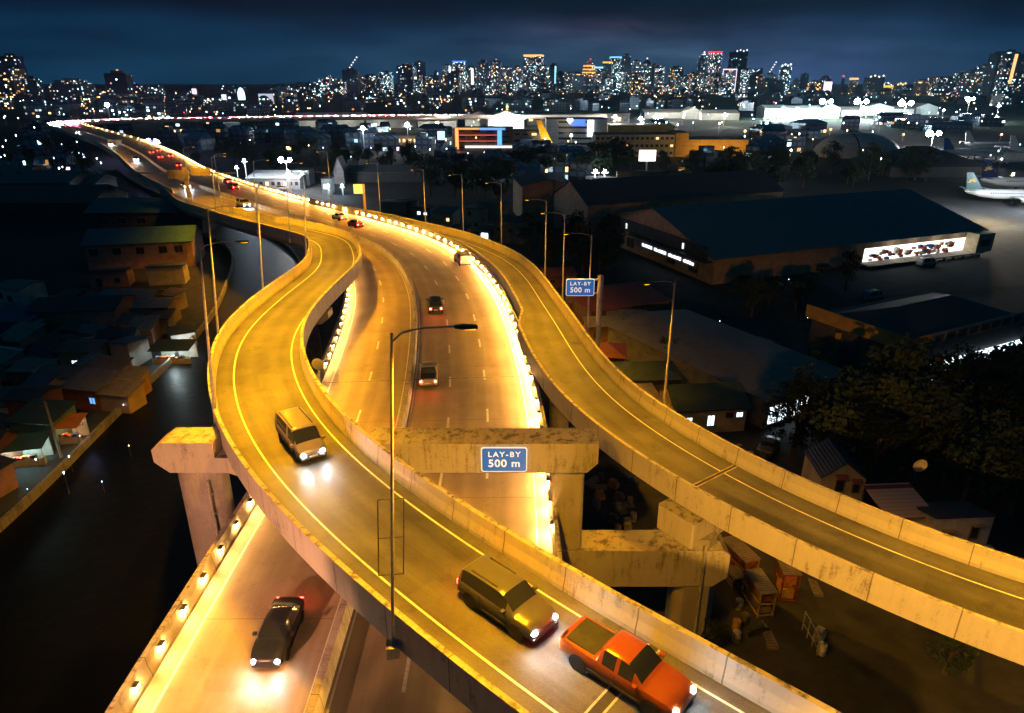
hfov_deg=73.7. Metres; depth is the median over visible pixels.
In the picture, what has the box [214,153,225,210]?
street lamp
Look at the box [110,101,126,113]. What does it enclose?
city block
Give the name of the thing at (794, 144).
city block
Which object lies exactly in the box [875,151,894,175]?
tree
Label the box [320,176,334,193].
petrol kiosk
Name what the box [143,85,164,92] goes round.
tower
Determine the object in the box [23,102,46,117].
city block
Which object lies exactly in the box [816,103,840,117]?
hangar
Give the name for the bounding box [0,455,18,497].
shack
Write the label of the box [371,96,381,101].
city block
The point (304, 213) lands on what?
street lamp
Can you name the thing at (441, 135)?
light bar
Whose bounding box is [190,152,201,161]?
tree
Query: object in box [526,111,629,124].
control block
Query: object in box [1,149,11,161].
tree
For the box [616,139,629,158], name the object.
tree
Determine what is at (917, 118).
city block
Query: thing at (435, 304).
car
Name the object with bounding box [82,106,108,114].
city block
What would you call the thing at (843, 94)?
city block
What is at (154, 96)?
tower
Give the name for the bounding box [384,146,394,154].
tree
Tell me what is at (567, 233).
street lamp
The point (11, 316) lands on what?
shanty house
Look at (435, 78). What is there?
tower
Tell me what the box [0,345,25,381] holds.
shack
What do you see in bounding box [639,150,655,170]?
billboard
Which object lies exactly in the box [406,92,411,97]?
city block
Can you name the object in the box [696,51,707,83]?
tower
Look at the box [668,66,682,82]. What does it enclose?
tower
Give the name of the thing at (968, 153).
airplane
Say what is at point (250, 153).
tree
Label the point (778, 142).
city block
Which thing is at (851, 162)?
tree
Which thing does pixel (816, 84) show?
tower
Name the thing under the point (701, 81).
tower
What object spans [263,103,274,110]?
city block
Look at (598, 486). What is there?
scrap sheet
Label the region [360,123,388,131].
city block
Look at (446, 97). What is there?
city block
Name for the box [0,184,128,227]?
factory hall
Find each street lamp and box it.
[183,146,193,201]
[198,240,248,426]
[207,205,243,333]
[211,156,225,221]
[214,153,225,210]
[253,159,266,233]
[256,186,283,288]
[286,162,301,242]
[303,171,325,255]
[316,151,331,202]
[366,163,380,211]
[377,323,477,659]
[411,169,425,221]
[449,174,463,230]
[485,182,501,243]
[525,199,546,276]
[540,212,564,298]
[563,232,591,332]
[643,281,675,403]
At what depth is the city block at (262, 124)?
572.59 m
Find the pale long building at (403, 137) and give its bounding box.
[397,134,418,145]
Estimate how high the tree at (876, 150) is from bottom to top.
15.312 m
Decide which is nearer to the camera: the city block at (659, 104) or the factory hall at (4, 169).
the factory hall at (4, 169)
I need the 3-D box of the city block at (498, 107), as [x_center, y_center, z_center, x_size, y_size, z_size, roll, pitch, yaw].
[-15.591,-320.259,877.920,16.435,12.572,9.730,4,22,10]
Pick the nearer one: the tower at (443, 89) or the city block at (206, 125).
the city block at (206, 125)
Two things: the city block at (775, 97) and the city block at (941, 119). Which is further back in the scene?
the city block at (775, 97)
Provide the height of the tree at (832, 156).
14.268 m
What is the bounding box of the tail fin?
[536,120,551,142]
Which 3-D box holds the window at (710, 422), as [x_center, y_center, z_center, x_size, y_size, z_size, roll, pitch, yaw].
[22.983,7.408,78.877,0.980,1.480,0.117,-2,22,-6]
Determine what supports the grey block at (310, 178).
on the ground at (874, 660)
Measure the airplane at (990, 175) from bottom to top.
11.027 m
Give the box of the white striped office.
[544,117,606,146]
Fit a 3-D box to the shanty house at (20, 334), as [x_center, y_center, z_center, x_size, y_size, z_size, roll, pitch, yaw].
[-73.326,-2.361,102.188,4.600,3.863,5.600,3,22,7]
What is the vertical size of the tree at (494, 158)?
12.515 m
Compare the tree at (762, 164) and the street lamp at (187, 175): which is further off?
the tree at (762, 164)
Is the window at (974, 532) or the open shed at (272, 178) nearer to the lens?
the window at (974, 532)
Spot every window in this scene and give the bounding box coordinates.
[9,211,19,217]
[88,249,98,255]
[88,397,96,404]
[97,217,107,223]
[112,248,121,254]
[114,277,120,282]
[116,217,126,223]
[135,217,146,223]
[135,247,144,253]
[158,246,167,252]
[174,245,183,252]
[481,233,487,238]
[558,126,586,128]
[558,132,586,133]
[558,137,590,138]
[568,143,589,144]
[626,236,634,248]
[666,257,675,264]
[688,263,698,274]
[706,414,715,426]
[725,412,733,417]
[735,411,743,417]
[766,404,778,424]
[834,478,845,492]
[850,483,860,492]
[967,525,980,539]
[980,239,990,246]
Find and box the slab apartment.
[592,132,675,156]
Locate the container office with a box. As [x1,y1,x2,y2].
[585,175,615,178]
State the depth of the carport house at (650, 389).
82.49 m
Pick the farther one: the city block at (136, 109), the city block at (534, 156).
the city block at (136, 109)
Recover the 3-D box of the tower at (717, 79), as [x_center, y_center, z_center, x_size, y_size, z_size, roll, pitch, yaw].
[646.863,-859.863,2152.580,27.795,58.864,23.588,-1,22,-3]
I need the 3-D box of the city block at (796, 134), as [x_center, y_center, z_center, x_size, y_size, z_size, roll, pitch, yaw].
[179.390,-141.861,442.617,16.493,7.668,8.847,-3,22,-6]
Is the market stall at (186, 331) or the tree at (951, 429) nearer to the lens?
the tree at (951, 429)
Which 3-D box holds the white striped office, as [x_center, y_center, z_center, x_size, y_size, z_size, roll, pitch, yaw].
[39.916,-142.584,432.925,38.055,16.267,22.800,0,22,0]
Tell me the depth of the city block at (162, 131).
457.87 m
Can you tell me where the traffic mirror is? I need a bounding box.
[311,358,323,382]
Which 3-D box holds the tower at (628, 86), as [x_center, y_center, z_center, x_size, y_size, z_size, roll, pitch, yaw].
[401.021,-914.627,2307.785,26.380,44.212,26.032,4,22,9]
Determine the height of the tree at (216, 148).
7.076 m
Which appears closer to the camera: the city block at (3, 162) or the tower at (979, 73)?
the city block at (3, 162)
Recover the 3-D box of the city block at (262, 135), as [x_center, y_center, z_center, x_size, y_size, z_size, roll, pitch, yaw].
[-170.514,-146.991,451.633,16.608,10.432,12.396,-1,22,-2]
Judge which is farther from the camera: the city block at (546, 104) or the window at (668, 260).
the city block at (546, 104)
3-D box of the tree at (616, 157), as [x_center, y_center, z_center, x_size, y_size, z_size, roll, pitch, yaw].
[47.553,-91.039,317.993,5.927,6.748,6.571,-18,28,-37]
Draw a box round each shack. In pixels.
[0,335,4,344]
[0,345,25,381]
[0,412,11,429]
[0,430,22,457]
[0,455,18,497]
[4,358,59,385]
[5,352,44,366]
[12,318,46,333]
[19,374,58,385]
[26,365,83,396]
[53,339,108,364]
[54,319,90,333]
[55,287,87,296]
[71,350,102,365]
[76,323,117,338]
[95,327,141,353]
[105,336,151,365]
[115,313,147,327]
[126,315,161,344]
[147,339,197,364]
[148,308,175,333]
[159,287,187,309]
[541,267,577,287]
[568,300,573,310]
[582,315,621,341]
[606,309,646,319]
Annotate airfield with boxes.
[704,116,1023,133]
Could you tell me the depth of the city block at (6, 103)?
994.72 m
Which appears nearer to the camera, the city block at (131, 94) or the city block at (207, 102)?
the city block at (207, 102)
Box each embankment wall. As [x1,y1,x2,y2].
[0,169,233,532]
[115,168,321,353]
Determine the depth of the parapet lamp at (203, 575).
40.22 m
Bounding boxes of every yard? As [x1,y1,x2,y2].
[605,162,694,174]
[811,223,1023,297]
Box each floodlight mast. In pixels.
[241,159,247,179]
[278,157,291,190]
[285,170,291,190]
[358,126,367,148]
[772,110,785,119]
[794,108,808,118]
[820,99,832,119]
[854,98,868,115]
[861,106,873,119]
[898,100,913,111]
[926,130,941,145]
[965,97,974,111]
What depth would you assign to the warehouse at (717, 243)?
152.47 m
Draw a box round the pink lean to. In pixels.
[85,267,135,287]
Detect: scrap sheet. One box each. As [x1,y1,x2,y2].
[584,475,598,486]
[589,484,606,489]
[609,503,626,515]
[621,501,634,508]
[762,630,778,649]
[807,578,823,596]
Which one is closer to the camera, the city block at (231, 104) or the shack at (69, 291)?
the shack at (69, 291)
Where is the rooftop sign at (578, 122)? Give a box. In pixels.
[572,119,584,125]
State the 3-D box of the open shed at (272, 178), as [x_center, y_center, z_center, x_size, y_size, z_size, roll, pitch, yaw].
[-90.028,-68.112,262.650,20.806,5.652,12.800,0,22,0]
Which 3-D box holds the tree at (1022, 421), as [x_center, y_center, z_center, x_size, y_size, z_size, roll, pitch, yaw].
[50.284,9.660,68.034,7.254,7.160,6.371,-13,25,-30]
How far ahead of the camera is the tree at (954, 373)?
78.03 m
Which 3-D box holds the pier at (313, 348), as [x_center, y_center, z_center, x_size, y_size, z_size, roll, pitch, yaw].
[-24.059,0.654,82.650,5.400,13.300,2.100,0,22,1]
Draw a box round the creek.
[0,170,297,712]
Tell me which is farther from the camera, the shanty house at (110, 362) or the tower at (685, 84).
the tower at (685, 84)
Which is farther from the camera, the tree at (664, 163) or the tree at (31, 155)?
the tree at (31, 155)
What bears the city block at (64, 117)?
on the ground at (874, 660)
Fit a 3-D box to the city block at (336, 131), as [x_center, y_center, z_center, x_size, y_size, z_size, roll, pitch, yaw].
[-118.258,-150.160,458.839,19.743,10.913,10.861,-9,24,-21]
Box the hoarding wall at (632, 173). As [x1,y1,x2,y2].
[616,171,692,176]
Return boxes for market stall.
[0,431,53,467]
[46,413,89,443]
[167,323,197,344]
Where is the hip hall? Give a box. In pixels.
[852,146,982,176]
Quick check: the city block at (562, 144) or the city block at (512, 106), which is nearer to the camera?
the city block at (562, 144)
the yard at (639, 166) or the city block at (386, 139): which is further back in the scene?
the city block at (386, 139)
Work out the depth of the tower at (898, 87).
2131.72 m
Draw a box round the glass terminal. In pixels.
[453,126,513,149]
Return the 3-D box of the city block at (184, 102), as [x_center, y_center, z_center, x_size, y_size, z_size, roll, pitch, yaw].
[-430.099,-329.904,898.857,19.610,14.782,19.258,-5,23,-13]
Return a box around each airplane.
[940,138,1005,158]
[959,172,1023,203]
[962,131,1023,149]
[975,160,1023,188]
[990,154,1020,164]
[1003,135,1023,153]
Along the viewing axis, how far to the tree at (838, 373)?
79.49 m
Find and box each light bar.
[437,131,444,139]
[455,128,458,148]
[459,128,479,129]
[459,135,496,135]
[459,141,496,141]
[465,146,511,147]
[480,128,504,129]
[497,130,501,144]
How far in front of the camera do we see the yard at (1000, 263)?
144.44 m
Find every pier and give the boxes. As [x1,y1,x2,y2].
[151,427,598,565]
[306,307,332,372]
[549,400,568,427]
[561,498,729,635]
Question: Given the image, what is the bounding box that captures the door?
[95,278,102,287]
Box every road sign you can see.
[353,184,366,209]
[481,447,526,471]
[566,275,603,348]
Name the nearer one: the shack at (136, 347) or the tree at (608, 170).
the shack at (136, 347)
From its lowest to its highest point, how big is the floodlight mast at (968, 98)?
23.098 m
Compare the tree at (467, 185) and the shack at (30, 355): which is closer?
the shack at (30, 355)
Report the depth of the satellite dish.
58.89 m
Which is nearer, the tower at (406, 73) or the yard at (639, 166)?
the yard at (639, 166)
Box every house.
[0,279,47,304]
[0,305,40,332]
[0,322,46,346]
[0,384,63,414]
[3,399,77,447]
[23,331,65,364]
[25,295,136,333]
[60,367,122,410]
[77,355,133,371]
[94,377,146,413]
[98,289,166,300]
[120,366,151,394]
[129,297,181,322]
[332,155,348,183]
[380,199,409,214]
[398,198,418,213]
[412,204,437,223]
[431,205,460,227]
[451,224,471,232]
[464,204,488,231]
[476,199,508,223]
[478,223,492,240]
[491,215,529,243]
[565,281,671,323]
[600,342,626,361]
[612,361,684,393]
[635,383,662,402]
[655,381,752,431]
[801,437,867,500]
[907,500,996,549]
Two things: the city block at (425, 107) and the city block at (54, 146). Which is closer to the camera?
the city block at (54, 146)
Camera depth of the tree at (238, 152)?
328.09 m
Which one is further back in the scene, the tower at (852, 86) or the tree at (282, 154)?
the tower at (852, 86)
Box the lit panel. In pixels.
[587,120,593,135]
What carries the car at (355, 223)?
on the road at (483, 383)
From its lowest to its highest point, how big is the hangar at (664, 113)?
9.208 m
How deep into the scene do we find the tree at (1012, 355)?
78.60 m
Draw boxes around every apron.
[732,107,1023,116]
[913,142,1023,189]
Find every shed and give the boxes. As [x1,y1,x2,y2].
[245,170,306,188]
[346,165,453,181]
[569,176,581,179]
[606,309,846,428]
[862,483,927,518]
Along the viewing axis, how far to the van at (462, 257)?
110.74 m
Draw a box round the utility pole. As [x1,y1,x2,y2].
[38,401,62,457]
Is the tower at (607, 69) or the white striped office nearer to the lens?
the white striped office
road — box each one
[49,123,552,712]
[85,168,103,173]
[158,187,770,712]
[433,231,1023,629]
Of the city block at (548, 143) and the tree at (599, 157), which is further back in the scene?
the city block at (548, 143)
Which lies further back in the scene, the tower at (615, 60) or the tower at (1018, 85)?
the tower at (615, 60)
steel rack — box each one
[723,535,760,580]
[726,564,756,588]
[742,568,778,617]
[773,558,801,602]
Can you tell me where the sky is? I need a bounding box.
[0,0,1023,83]
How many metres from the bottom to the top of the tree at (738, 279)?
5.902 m
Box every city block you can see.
[0,98,15,108]
[0,160,10,164]
[10,161,20,164]
[13,155,27,163]
[14,159,34,164]
[16,93,31,101]
[16,141,46,154]
[18,127,35,140]
[20,139,40,149]
[22,132,52,151]
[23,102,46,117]
[26,145,45,156]
[27,120,50,131]
[30,94,41,99]
[32,99,46,104]
[33,156,52,169]
[38,152,54,169]
[45,105,60,116]
[45,117,66,123]
[49,115,72,121]
[50,137,56,149]
[52,102,69,111]
[53,149,75,169]
[60,149,75,163]
[66,164,79,169]
[68,102,81,109]
[72,151,86,168]
[81,94,101,105]
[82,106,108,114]
[89,97,97,105]
[97,96,121,111]
[105,124,119,131]
[106,92,118,96]
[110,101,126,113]
[116,103,129,115]
[118,124,132,132]
[120,98,132,103]
[122,92,135,96]
[122,96,137,102]
[127,103,145,115]
[137,95,149,102]
[145,99,165,117]
[158,126,181,141]
[161,95,173,98]
[164,106,187,116]
[164,122,194,128]
[164,129,181,141]
[165,99,175,106]
[168,101,175,105]
[175,100,193,111]
[180,128,209,146]
[184,133,215,149]
[185,105,191,111]
[187,94,204,104]
[193,103,201,111]
[201,105,223,112]
[202,116,239,131]
[204,100,211,105]
[208,124,228,141]
[211,98,227,110]
[226,94,234,104]
[227,97,234,110]
[227,125,255,144]
[234,100,248,107]
[247,105,269,115]
[247,106,264,115]
[249,121,268,128]
[250,126,270,142]
[259,95,268,104]
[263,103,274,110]
[268,127,290,141]
[275,119,298,127]
[281,93,295,102]
[281,103,293,112]
[283,131,300,149]
[286,91,296,97]
[286,97,299,111]
[288,126,315,133]
[302,132,330,148]
[305,95,320,100]
[313,101,321,107]
[315,119,337,131]
[320,124,348,141]
[321,96,328,102]
[323,94,331,98]
[343,99,359,111]
[343,128,356,146]
[346,92,353,98]
[351,97,365,107]
[353,128,359,145]
[358,127,377,148]
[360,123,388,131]
[365,97,371,102]
[369,91,378,97]
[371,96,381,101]
[373,132,399,150]
[378,94,385,99]
[379,122,390,131]
[383,89,394,95]
[388,99,399,106]
[396,103,417,110]
[397,90,405,98]
[399,98,405,111]
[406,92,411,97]
[413,92,421,97]
[413,157,451,164]
[415,132,435,149]
[417,132,451,146]
[418,123,446,133]
[420,102,430,112]
[427,92,441,102]
[433,94,440,105]
[434,123,451,135]
[434,145,450,160]
[442,94,451,101]
[445,147,469,161]
[461,98,471,109]
[462,154,473,165]
[464,105,472,113]
[468,95,486,105]
[471,89,480,94]
[473,153,516,181]
[477,96,484,106]
[483,90,494,95]
[484,149,501,153]
[485,96,501,107]
[493,102,505,112]
[502,101,517,112]
[509,163,548,183]
[513,97,530,112]
[513,138,545,154]
[517,90,522,95]
[522,153,547,162]
[528,94,533,99]
[531,154,567,179]
[534,139,557,151]
[542,91,548,98]
[543,98,555,110]
[545,88,551,93]
[549,100,565,110]
[549,146,567,158]
[551,97,565,100]
[558,90,566,94]
[558,143,567,145]
[558,146,585,156]
[565,99,578,110]
[568,154,597,176]
[570,91,584,98]
[574,98,588,110]
[589,101,598,110]
[599,94,604,99]
[613,90,617,96]
[619,100,628,111]
[626,96,638,108]
[634,89,639,94]
[642,119,670,123]
[645,98,653,108]
[654,89,659,94]
[656,99,663,108]
[667,97,683,108]
[673,95,686,103]
[679,89,689,96]
[685,98,692,106]
[689,145,720,166]
[693,89,699,95]
[700,98,709,106]
[705,151,724,167]
[721,93,730,97]
[735,92,747,99]
[737,101,753,110]
[738,97,751,102]
[745,140,776,164]
[748,135,785,150]
[749,124,793,137]
[758,94,772,104]
[760,126,786,135]
[763,99,771,104]
[772,93,782,100]
[772,94,779,101]
[777,134,805,151]
[784,126,806,138]
[786,90,795,95]
[786,131,803,138]
[789,119,827,132]
[791,97,802,103]
[799,88,806,92]
[801,96,811,101]
[804,91,814,96]
[805,127,820,138]
[812,92,821,99]
[815,90,827,97]
[827,96,834,103]
[840,92,847,97]
[840,115,860,129]
[847,96,865,104]
[864,94,879,98]
[865,91,876,98]
[873,112,908,124]
[879,90,890,93]
[886,118,920,127]
[892,93,905,100]
[894,113,935,125]
[907,90,914,94]
[924,121,973,131]
[926,117,960,122]
[940,94,949,101]
[947,96,959,101]
[949,92,958,96]
[951,113,973,123]
[952,98,965,103]
[964,93,979,98]
[965,95,986,105]
[972,114,1005,126]
[973,113,987,116]
[990,94,1004,105]
[1000,95,1012,105]
[1010,94,1023,103]
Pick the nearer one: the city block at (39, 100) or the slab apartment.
the slab apartment
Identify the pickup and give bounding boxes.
[418,361,439,386]
[559,615,695,712]
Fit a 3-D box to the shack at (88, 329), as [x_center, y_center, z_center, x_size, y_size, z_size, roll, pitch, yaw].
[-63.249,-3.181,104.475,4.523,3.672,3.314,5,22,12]
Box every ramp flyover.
[159,183,840,712]
[308,198,1023,665]
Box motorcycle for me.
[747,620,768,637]
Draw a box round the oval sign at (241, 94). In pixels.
[238,88,244,99]
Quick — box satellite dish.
[912,460,927,486]
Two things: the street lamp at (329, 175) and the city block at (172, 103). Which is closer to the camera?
the street lamp at (329, 175)
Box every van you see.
[132,155,138,160]
[236,197,249,206]
[275,407,325,461]
[453,250,470,265]
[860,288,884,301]
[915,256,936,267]
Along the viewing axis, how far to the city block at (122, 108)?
795.54 m
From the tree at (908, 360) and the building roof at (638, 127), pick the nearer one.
the tree at (908, 360)
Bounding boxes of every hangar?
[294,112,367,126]
[366,114,417,127]
[417,119,457,128]
[465,111,487,125]
[488,110,523,128]
[640,109,681,117]
[681,106,697,118]
[697,110,739,119]
[756,105,784,117]
[781,106,821,118]
[813,133,899,158]
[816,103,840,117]
[839,107,862,116]
[853,103,893,115]
[892,106,913,113]
[908,103,938,114]
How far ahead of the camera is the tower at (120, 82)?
1378.81 m
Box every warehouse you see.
[512,170,567,222]
[551,169,785,240]
[604,189,995,284]
[805,291,1023,381]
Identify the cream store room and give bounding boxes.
[144,262,189,285]
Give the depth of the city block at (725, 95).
1622.54 m
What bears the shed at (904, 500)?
on the ground at (874, 660)
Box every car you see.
[180,181,190,188]
[223,178,232,183]
[228,183,238,189]
[251,596,303,667]
[332,212,347,220]
[347,219,363,227]
[426,296,442,312]
[457,555,557,642]
[756,435,780,457]
[815,263,834,272]
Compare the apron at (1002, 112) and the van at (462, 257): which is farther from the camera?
the apron at (1002, 112)
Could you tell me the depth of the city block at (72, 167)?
252.51 m
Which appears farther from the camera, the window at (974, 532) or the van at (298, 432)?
the window at (974, 532)
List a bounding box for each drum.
[615,501,621,511]
[615,523,620,529]
[627,496,632,505]
[630,511,636,521]
[732,618,740,629]
[732,629,740,642]
[735,597,743,610]
[740,611,748,624]
[816,641,827,656]
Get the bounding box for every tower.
[0,53,27,75]
[0,66,26,100]
[22,76,45,100]
[48,78,95,100]
[95,89,106,95]
[103,69,135,96]
[134,83,144,95]
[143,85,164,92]
[145,93,165,103]
[147,85,163,95]
[173,90,191,94]
[192,86,198,94]
[204,95,222,101]
[219,85,245,93]
[221,91,227,99]
[258,91,276,103]
[277,84,287,100]
[288,82,313,92]
[313,77,346,95]
[342,56,360,94]
[360,74,381,92]
[366,78,371,92]
[378,71,393,91]
[396,63,416,92]
[414,61,425,88]
[414,75,422,92]
[425,79,432,88]
[428,83,436,89]
[433,70,438,87]
[434,85,453,98]
[441,72,448,84]
[442,64,452,72]
[447,71,460,93]
[452,60,465,91]
[465,66,476,91]
[477,59,490,90]
[486,76,491,90]
[491,59,500,80]
[492,80,499,93]
[500,66,511,92]
[506,82,513,94]
[512,66,522,83]
[516,80,522,90]
[519,81,527,90]
[523,54,543,90]
[525,79,530,89]
[537,65,548,92]
[539,79,546,92]
[550,63,557,91]
[555,71,564,92]
[565,72,572,91]
[572,75,583,91]
[582,61,594,77]
[584,76,594,92]
[586,82,596,93]
[594,66,602,91]
[602,61,611,89]
[604,77,616,93]
[610,55,621,77]
[616,71,625,91]
[620,53,631,91]
[626,79,629,92]
[629,72,640,93]
[632,60,640,73]
[640,80,646,93]
[641,58,651,85]
[646,86,654,92]
[650,63,657,85]
[654,66,665,85]
[655,72,663,93]
[661,85,666,94]
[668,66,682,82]
[668,76,674,93]
[673,68,682,89]
[674,78,683,91]
[683,75,688,86]
[683,80,687,88]
[687,72,694,88]
[689,77,701,93]
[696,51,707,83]
[697,72,702,92]
[702,84,709,93]
[705,50,722,83]
[709,74,713,92]
[711,74,723,93]
[718,82,730,94]
[723,67,736,92]
[728,49,747,91]
[739,68,754,91]
[747,72,756,94]
[755,73,761,92]
[755,78,785,96]
[763,61,776,79]
[778,63,791,94]
[791,78,799,93]
[799,73,808,87]
[807,80,821,90]
[819,75,831,81]
[821,80,831,90]
[839,75,844,93]
[847,77,858,93]
[861,75,884,93]
[883,84,893,93]
[892,82,906,93]
[912,79,930,94]
[927,76,939,94]
[929,76,959,95]
[952,71,975,95]
[969,68,975,76]
[973,63,986,93]
[980,51,1004,96]
[991,50,1020,96]
[1010,54,1023,94]
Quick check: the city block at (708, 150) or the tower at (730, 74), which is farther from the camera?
the tower at (730, 74)
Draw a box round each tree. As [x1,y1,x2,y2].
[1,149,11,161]
[8,152,14,162]
[21,147,34,156]
[26,153,34,160]
[38,137,52,152]
[64,144,77,152]
[72,151,83,168]
[74,156,95,170]
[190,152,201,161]
[214,143,219,156]
[217,139,231,158]
[226,149,241,164]
[232,139,247,147]
[233,146,250,164]
[247,143,258,160]
[247,150,257,163]
[262,149,274,164]
[267,156,279,169]
[272,145,291,169]
[289,142,301,159]
[293,132,306,154]
[302,136,318,154]
[307,148,322,171]
[323,154,338,174]
[327,142,338,151]
[329,137,341,146]
[331,149,344,159]
[339,149,351,163]
[350,144,365,164]
[363,148,373,163]
[371,142,382,155]
[376,154,387,164]
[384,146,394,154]
[385,151,396,164]
[399,139,414,164]
[409,151,422,164]
[410,152,444,196]
[433,157,450,173]
[442,163,465,197]
[452,161,470,177]
[458,168,477,195]
[461,166,488,200]
[467,156,493,194]
[475,156,492,183]
[480,175,493,197]
[485,160,504,190]
[488,154,503,181]
[491,181,507,199]
[497,158,517,189]
[499,150,517,159]
[500,160,515,185]
[504,149,523,162]
[515,210,545,252]
[516,145,539,162]
[537,148,551,153]
[538,154,557,168]
[538,227,570,266]
[538,228,563,266]
[555,151,569,161]
[558,223,585,260]
[561,210,592,257]
[563,220,604,278]
[573,151,595,178]
[583,232,622,277]
[585,141,599,153]
[586,149,614,174]
[594,232,620,272]
[595,141,610,153]
[595,215,625,255]
[596,223,625,256]
[600,155,612,174]
[608,136,620,148]
[609,143,619,154]
[610,145,622,161]
[610,154,620,168]
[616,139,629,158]
[621,153,636,170]
[623,145,635,155]
[649,336,678,355]
[656,148,668,170]
[657,153,672,170]
[675,158,689,170]
[686,149,701,168]
[700,616,729,645]
[703,163,724,172]
[716,145,747,170]
[719,145,734,163]
[727,157,749,170]
[728,150,755,170]
[729,272,751,303]
[740,274,769,316]
[746,149,766,169]
[756,282,781,305]
[758,155,771,168]
[760,381,822,456]
[761,164,789,181]
[763,146,787,165]
[763,274,787,297]
[765,362,838,443]
[772,148,791,173]
[786,279,809,312]
[789,156,816,187]
[791,276,816,305]
[800,150,818,175]
[804,383,872,451]
[808,395,861,446]
[818,369,897,447]
[821,140,844,173]
[824,365,857,397]
[833,400,919,483]
[835,248,862,290]
[836,366,873,398]
[840,159,861,183]
[843,399,881,462]
[846,165,867,187]
[855,371,929,460]
[856,142,887,180]
[859,354,905,378]
[865,332,944,402]
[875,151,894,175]
[877,372,969,465]
[878,354,959,387]
[896,145,922,178]
[905,158,931,180]
[908,399,990,465]
[911,378,958,407]
[917,145,944,181]
[918,410,991,486]
[923,633,981,676]
[930,346,988,390]
[940,425,1015,500]
[943,341,1003,385]
[968,404,1021,480]
[970,421,1023,499]
[973,380,1023,426]
[974,346,1019,382]
[983,343,1023,391]
[989,442,1023,516]
[993,419,1023,485]
[1000,340,1021,350]
[1017,338,1023,382]
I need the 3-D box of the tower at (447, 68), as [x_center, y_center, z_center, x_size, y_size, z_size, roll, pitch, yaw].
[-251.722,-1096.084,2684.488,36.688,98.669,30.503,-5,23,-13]
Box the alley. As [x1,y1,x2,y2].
[0,354,161,515]
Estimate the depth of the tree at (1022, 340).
83.11 m
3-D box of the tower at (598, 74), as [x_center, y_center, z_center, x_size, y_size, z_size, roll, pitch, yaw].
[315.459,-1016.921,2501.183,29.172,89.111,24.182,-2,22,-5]
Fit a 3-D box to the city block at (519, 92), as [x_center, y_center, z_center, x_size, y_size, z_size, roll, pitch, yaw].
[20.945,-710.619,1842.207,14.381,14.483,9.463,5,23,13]
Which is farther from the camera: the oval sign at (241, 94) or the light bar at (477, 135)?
the oval sign at (241, 94)
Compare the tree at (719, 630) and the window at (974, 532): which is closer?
the tree at (719, 630)
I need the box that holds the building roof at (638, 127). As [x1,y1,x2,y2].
[607,123,674,131]
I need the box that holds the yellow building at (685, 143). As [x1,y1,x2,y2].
[667,130,748,156]
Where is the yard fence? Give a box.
[802,611,820,654]
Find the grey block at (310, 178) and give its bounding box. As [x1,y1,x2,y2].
[293,167,314,185]
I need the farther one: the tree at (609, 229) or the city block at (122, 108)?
the city block at (122, 108)
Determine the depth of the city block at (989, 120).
611.54 m
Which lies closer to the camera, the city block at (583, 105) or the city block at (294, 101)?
the city block at (294, 101)
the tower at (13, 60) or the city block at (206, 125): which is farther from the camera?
the tower at (13, 60)
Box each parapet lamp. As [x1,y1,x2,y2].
[132,681,139,688]
[157,640,164,647]
[180,604,186,611]
[200,572,206,579]
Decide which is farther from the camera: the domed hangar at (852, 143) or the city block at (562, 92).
the city block at (562, 92)
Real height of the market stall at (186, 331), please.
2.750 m
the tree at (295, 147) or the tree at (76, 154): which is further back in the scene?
the tree at (295, 147)
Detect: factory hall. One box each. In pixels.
[0,165,50,174]
[0,170,92,184]
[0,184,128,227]
[80,174,117,186]
[83,197,220,232]
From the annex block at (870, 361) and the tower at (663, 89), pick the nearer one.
the annex block at (870, 361)
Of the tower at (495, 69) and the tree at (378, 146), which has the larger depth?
the tower at (495, 69)
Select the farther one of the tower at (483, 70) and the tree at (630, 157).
the tower at (483, 70)
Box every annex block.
[810,344,829,359]
[820,351,839,366]
[833,330,842,351]
[868,357,883,379]
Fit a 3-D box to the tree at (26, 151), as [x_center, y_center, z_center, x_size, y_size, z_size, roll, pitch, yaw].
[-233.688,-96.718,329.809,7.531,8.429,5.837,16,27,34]
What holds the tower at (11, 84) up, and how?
on the ground at (874, 660)
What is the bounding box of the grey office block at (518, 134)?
[513,129,538,142]
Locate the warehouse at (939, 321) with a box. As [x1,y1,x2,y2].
[805,291,1023,381]
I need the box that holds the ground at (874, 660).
[0,84,1023,712]
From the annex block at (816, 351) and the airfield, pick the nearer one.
the annex block at (816, 351)
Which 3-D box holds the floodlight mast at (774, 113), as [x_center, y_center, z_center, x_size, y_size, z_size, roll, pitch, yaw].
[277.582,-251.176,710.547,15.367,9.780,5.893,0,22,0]
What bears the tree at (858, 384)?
on the ground at (874, 660)
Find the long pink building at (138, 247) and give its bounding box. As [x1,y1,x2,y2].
[80,225,204,269]
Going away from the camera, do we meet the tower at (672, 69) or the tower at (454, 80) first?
the tower at (454, 80)

